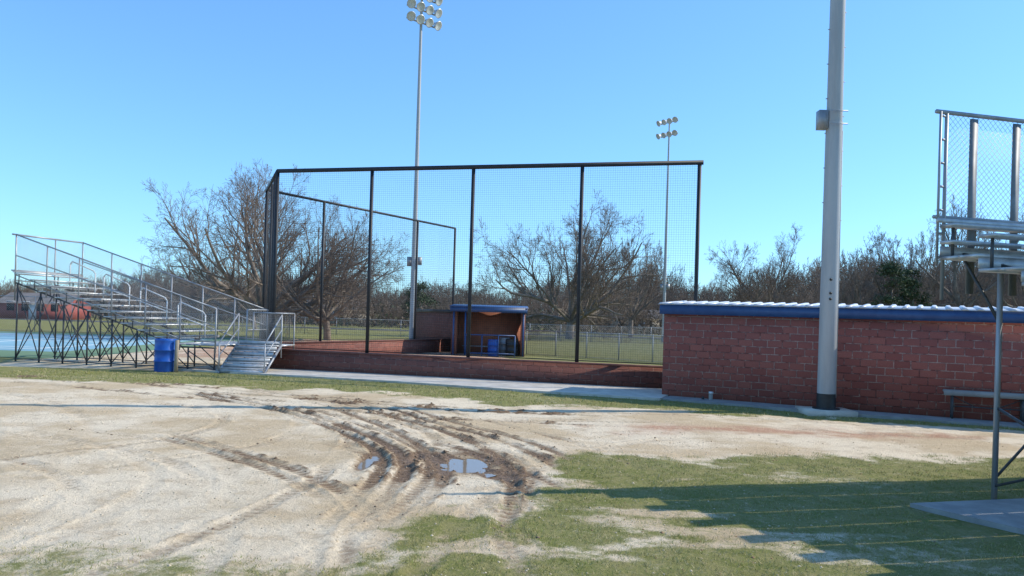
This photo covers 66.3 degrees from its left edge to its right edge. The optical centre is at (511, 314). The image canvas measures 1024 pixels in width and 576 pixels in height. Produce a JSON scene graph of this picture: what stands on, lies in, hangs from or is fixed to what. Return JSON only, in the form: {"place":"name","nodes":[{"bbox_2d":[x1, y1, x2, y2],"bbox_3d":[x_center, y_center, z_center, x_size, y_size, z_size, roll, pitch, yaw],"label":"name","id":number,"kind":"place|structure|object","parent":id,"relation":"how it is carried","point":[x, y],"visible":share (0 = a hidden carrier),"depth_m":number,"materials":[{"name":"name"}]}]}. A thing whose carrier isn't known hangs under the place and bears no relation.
{"place":"outdoors","nodes":[
{"label":"outdoors","id":0,"kind":"place"},
{"bbox_2d":[0,523,408,575],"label":"grass","id":1,"kind":"structure","parent":0,"point":[167,553],"depth_m":7.04,"materials":[{"name":"plant"}]},
{"bbox_2d":[0,318,660,338],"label":"road","id":2,"kind":"structure","parent":0,"point":[295,327],"depth_m":94.72,"materials":[{"name":"grey asphalt"}]},
{"bbox_2d":[181,366,667,400],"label":"concrete path","id":3,"kind":"structure","parent":0,"point":[640,393],"depth_m":25.32,"materials":[{"name":"grey concrete"}]},
{"bbox_2d":[0,309,1023,575],"bbox_3d":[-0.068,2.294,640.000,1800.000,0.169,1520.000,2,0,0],"label":"ground","id":4,"kind":"structure","parent":0,"point":[174,521],"depth_m":10.90,"materials":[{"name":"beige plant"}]},
{"bbox_2d":[0,292,91,319],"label":"brick house","id":5,"kind":"structure","parent":4,"relation":"on","point":[51,315],"depth_m":97.74,"materials":[{"name":"brown brick"}]},
{"bbox_2d":[0,331,255,358],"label":"tennis court","id":6,"kind":"object","parent":4,"relation":"on","point":[7,344],"visible":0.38,"depth_m":42.64,"materials":[{"name":"blue paint"}]},
{"bbox_2d":[11,233,268,369],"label":"bleachers","id":7,"kind":"object","parent":4,"relation":"on","point":[111,318],"visible":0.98,"depth_m":29.32,"materials":[{"name":"metal"}]},
{"bbox_2d":[0,295,290,337],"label":"chain link fence","id":8,"kind":"object","parent":4,"relation":"on","point":[119,319],"visible":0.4,"depth_m":59.20,"materials":[{"name":"metal"}]},
{"bbox_2d":[154,338,176,371],"bbox_3d":[-11.896,1.388,26.900,0.730,1.120,0.730,2,0,0],"label":"plastic barrel","id":9,"kind":"object","parent":4,"relation":"on","point":[164,351],"visible":0.92,"depth_m":26.60,"materials":[{"name":"blue plastic"}]},
{"bbox_2d":[174,340,178,371],"bbox_3d":[-11.452,1.411,26.750,0.130,1.100,0.100,2,0,0],"label":"wooden stake","id":10,"kind":"object","parent":4,"relation":"on","point":[176,356],"visible":0.93,"depth_m":26.70,"materials":[{"name":"brown wood"}]},
{"bbox_2d":[195,258,306,328],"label":"bare tree","id":11,"kind":"object","parent":4,"relation":"on","point":[241,287],"visible":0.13,"depth_m":77.50,"materials":[{"name":"brown plant"}]},
{"bbox_2d":[217,312,294,372],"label":"metal stairs","id":12,"kind":"structure","parent":4,"relation":"on","point":[258,355],"depth_m":27.73,"materials":[{"name":"metal"}]},
{"bbox_2d":[128,161,410,338],"bbox_3d":[-18.097,-4.904,56.614,18.506,13.896,19.511,2,0,42],"label":"bare tree","id":13,"kind":"object","parent":4,"relation":"on","point":[252,214],"visible":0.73,"depth_m":54.75,"materials":[{"name":"brown plant"}]},
{"bbox_2d":[249,194,405,340],"bbox_3d":[-13.787,-3.449,58.127,12.862,11.223,13.519,2,0,0],"label":"bare tree","id":14,"kind":"object","parent":4,"relation":"on","point":[302,308],"visible":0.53,"depth_m":56.15,"materials":[{"name":"brown plant"}]},
{"bbox_2d":[0,289,661,334],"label":"distant undergrowth","id":15,"kind":"object","parent":4,"relation":"on","point":[380,323],"visible":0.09,"depth_m":111.94,"materials":[{"name":"plant"}]},
{"bbox_2d":[303,300,365,324],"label":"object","id":16,"kind":"structure","parent":4,"relation":"on","point":[340,316],"depth_m":118.13,"materials":[{"name":"plant"}]},
{"bbox_2d":[18,393,655,537],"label":"mud clods","id":17,"kind":"object","parent":4,"relation":"on","point":[418,466],"visible":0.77,"depth_m":12.60,"materials":[{"name":"brown soil"}]},
{"bbox_2d":[358,456,379,469],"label":"puddle","id":18,"kind":"object","parent":4,"relation":"on","point":[366,463],"visible":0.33,"depth_m":11.95,"materials":[{"name":"clear liquid"}]},
{"bbox_2d":[151,313,663,343],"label":"chain link fence","id":19,"kind":"object","parent":4,"relation":"on","point":[342,332],"visible":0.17,"depth_m":71.82,"materials":[{"name":"metal"}]},
{"bbox_2d":[398,282,444,318],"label":"pine tree","id":20,"kind":"object","parent":4,"relation":"on","point":[421,294],"visible":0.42,"depth_m":117.03,"materials":[{"name":"green plant"}]},
{"bbox_2d":[406,0,442,338],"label":"light pole","id":21,"kind":"object","parent":4,"relation":"on","point":[421,19],"visible":1,"depth_m":49.89,"materials":[{"name":"metal"}]},
{"bbox_2d":[1,394,899,575],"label":"dirt clods","id":22,"kind":"object","parent":4,"relation":"on","point":[380,476],"visible":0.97,"depth_m":10.86,"materials":[{"name":"brown soil"}]},
{"bbox_2d":[262,338,662,388],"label":"brick wall","id":23,"kind":"structure","parent":4,"relation":"on","point":[622,375],"depth_m":27.34,"materials":[{"name":"red brick"}]},
{"bbox_2d":[440,458,495,477],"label":"puddle","id":24,"kind":"object","parent":4,"relation":"on","point":[467,466],"visible":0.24,"depth_m":11.94,"materials":[{"name":"clear liquid"}]},
{"bbox_2d":[416,304,528,356],"bbox_3d":[-3.044,0.845,51.642,4.974,2.930,18.774,2,0,-14],"label":"brick dugout","id":25,"kind":"object","parent":4,"relation":"on","point":[476,338],"visible":0.75,"depth_m":45.60,"materials":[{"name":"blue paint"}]},
{"bbox_2d":[261,160,703,364],"bbox_3d":[-4.256,-1.549,33.690,12.168,7.444,23.916,2,0,-24],"label":"backstop netting fence","id":26,"kind":"object","parent":4,"relation":"on","point":[272,188],"visible":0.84,"depth_m":27.70,"materials":[{"name":"black metal"}]},
{"bbox_2d":[487,339,497,355],"bbox_3d":[-1.054,1.819,43.400,0.608,0.900,0.608,2,0,0],"label":"plastic barrel","id":27,"kind":"object","parent":4,"relation":"on","point":[491,346],"visible":0.77,"depth_m":43.15,"materials":[{"name":"blue plastic"}]},
{"bbox_2d":[499,337,510,355],"bbox_3d":[-0.403,1.789,44.300,0.669,1.000,0.669,2,0,0],"label":"trash can","id":28,"kind":"object","parent":4,"relation":"on","point":[502,341],"visible":0.61,"depth_m":44.01,"materials":[{"name":"metal"}]},
{"bbox_2d":[505,339,517,356],"bbox_3d":[-0.004,1.826,43.500,0.730,0.950,0.730,2,0,0],"label":"trash can","id":29,"kind":"object","parent":4,"relation":"on","point":[509,348],"visible":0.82,"depth_m":43.21,"materials":[{"name":"black plastic"}]},
{"bbox_2d":[0,238,1023,334],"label":"distant trees","id":30,"kind":"object","parent":4,"relation":"on","point":[683,291],"visible":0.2,"depth_m":131.50,"materials":[{"name":"brown plant"}]},
{"bbox_2d":[466,189,684,341],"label":"bare tree","id":31,"kind":"object","parent":4,"relation":"on","point":[588,267],"visible":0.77,"depth_m":78.02,"materials":[{"name":"brown plant"}]},
{"bbox_2d":[526,329,662,362],"bbox_3d":[8.193,1.812,41.609,17.141,1.476,0.946,2,0,28],"label":"chain link fence","id":32,"kind":"object","parent":4,"relation":"on","point":[618,346],"visible":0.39,"depth_m":43.44,"materials":[{"name":"metal"}]},
{"bbox_2d":[601,237,663,336],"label":"bare tree","id":33,"kind":"object","parent":4,"relation":"on","point":[633,317],"visible":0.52,"depth_m":95.40,"materials":[{"name":"brown plant"}]},
{"bbox_2d":[610,309,661,333],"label":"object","id":34,"kind":"structure","parent":4,"relation":"on","point":[637,329],"depth_m":118.08,"materials":[{"name":"plant"}]},
{"bbox_2d":[656,117,678,340],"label":"light pole","id":35,"kind":"object","parent":4,"relation":"on","point":[669,134],"visible":0.99,"depth_m":77.90,"materials":[{"name":"metal"}]},
{"bbox_2d":[705,223,819,307],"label":"bare tree","id":36,"kind":"object","parent":4,"relation":"on","point":[770,292],"visible":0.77,"depth_m":89.04,"materials":[{"name":"brown plant"}]},
{"bbox_2d":[795,0,857,416],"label":"light pole","id":37,"kind":"object","parent":4,"relation":"on","point":[829,120],"visible":0.99,"depth_m":20.17,"materials":[{"name":"metal"}]},
{"bbox_2d":[659,301,1023,422],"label":"brick dugout","id":38,"kind":"object","parent":4,"relation":"on","point":[893,358],"visible":0.91,"depth_m":20.93,"materials":[{"name":"red brick"}]},
{"bbox_2d":[661,396,1023,428],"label":"concrete apron","id":39,"kind":"object","parent":4,"relation":"on","point":[873,414],"visible":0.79,"depth_m":19.99,"materials":[{"name":"grey concrete"}]},
{"bbox_2d":[701,392,712,399],"bbox_3d":[5.585,2.329,22.400,0.322,0.275,0.126,2,0,0],"label":"pipe cleanout","id":40,"kind":"object","parent":39,"relation":"on","point":[710,395],"visible":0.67,"depth_m":22.36,"materials":[{"name":"white paint"}]},
{"bbox_2d":[943,389,1023,422],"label":"bench","id":41,"kind":"object","parent":39,"relation":"on","point":[952,393],"visible":0.81,"depth_m":19.24,"materials":[{"name":"metal"}]},
{"bbox_2d":[814,249,903,308],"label":"bare tree","id":42,"kind":"object","parent":4,"relation":"on","point":[858,283],"visible":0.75,"depth_m":91.57,"materials":[{"name":"brown plant"}]},
{"bbox_2d":[865,260,913,309],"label":"pine tree","id":43,"kind":"object","parent":4,"relation":"on","point":[889,269],"visible":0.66,"depth_m":91.39,"materials":[{"name":"green plant"}]},
{"bbox_2d":[848,225,967,308],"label":"bare tree","id":44,"kind":"object","parent":4,"relation":"on","point":[912,265],"visible":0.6,"depth_m":94.40,"materials":[{"name":"brown plant"}]},
{"bbox_2d":[885,267,937,309],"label":"pine tree","id":45,"kind":"object","parent":4,"relation":"on","point":[915,282],"visible":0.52,"depth_m":93.71,"materials":[{"name":"green plant"}]},
{"bbox_2d":[907,194,1020,310],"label":"bare tree","id":46,"kind":"object","parent":4,"relation":"on","point":[959,301],"visible":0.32,"depth_m":97.36,"materials":[{"name":"brown plant"}]},
{"bbox_2d":[910,498,1023,534],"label":"concrete pad","id":47,"kind":"object","parent":4,"relation":"on","point":[1005,514],"visible":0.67,"depth_m":9.68,"materials":[{"name":"grey concrete"}]},
{"bbox_2d":[932,109,1023,499],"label":"bleachers","id":48,"kind":"object","parent":47,"relation":"on","point":[1009,262],"visible":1,"depth_m":11.01,"materials":[{"name":"metal"}]},
{"bbox_2d":[968,205,1023,307],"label":"bare tree","id":49,"kind":"object","parent":4,"relation":"on","point":[1006,281],"visible":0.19,"depth_m":95.55,"materials":[{"name":"brown plant"}]},
{"bbox_2d":[0,368,1023,430],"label":"grass","id":50,"kind":"structure","parent":0,"point":[282,385],"depth_m":22.96,"materials":[{"name":"plant"}]},
{"bbox_2d":[0,0,1023,311],"label":"sky","id":51,"kind":"structure","parent":0,"point":[99,99],"materials":[{"name":"blue"}]},
{"bbox_2d":[215,450,1023,575],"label":"grass","id":52,"kind":"structure","parent":0,"point":[787,513],"depth_m":9.34,"materials":[{"name":"plant"}]},
{"bbox_2d":[509,432,1023,573],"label":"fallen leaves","id":53,"kind":"object","parent":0,"point":[753,557],"visible":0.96,"depth_m":9.65,"materials":[{"name":"brown plant"}]}
]}

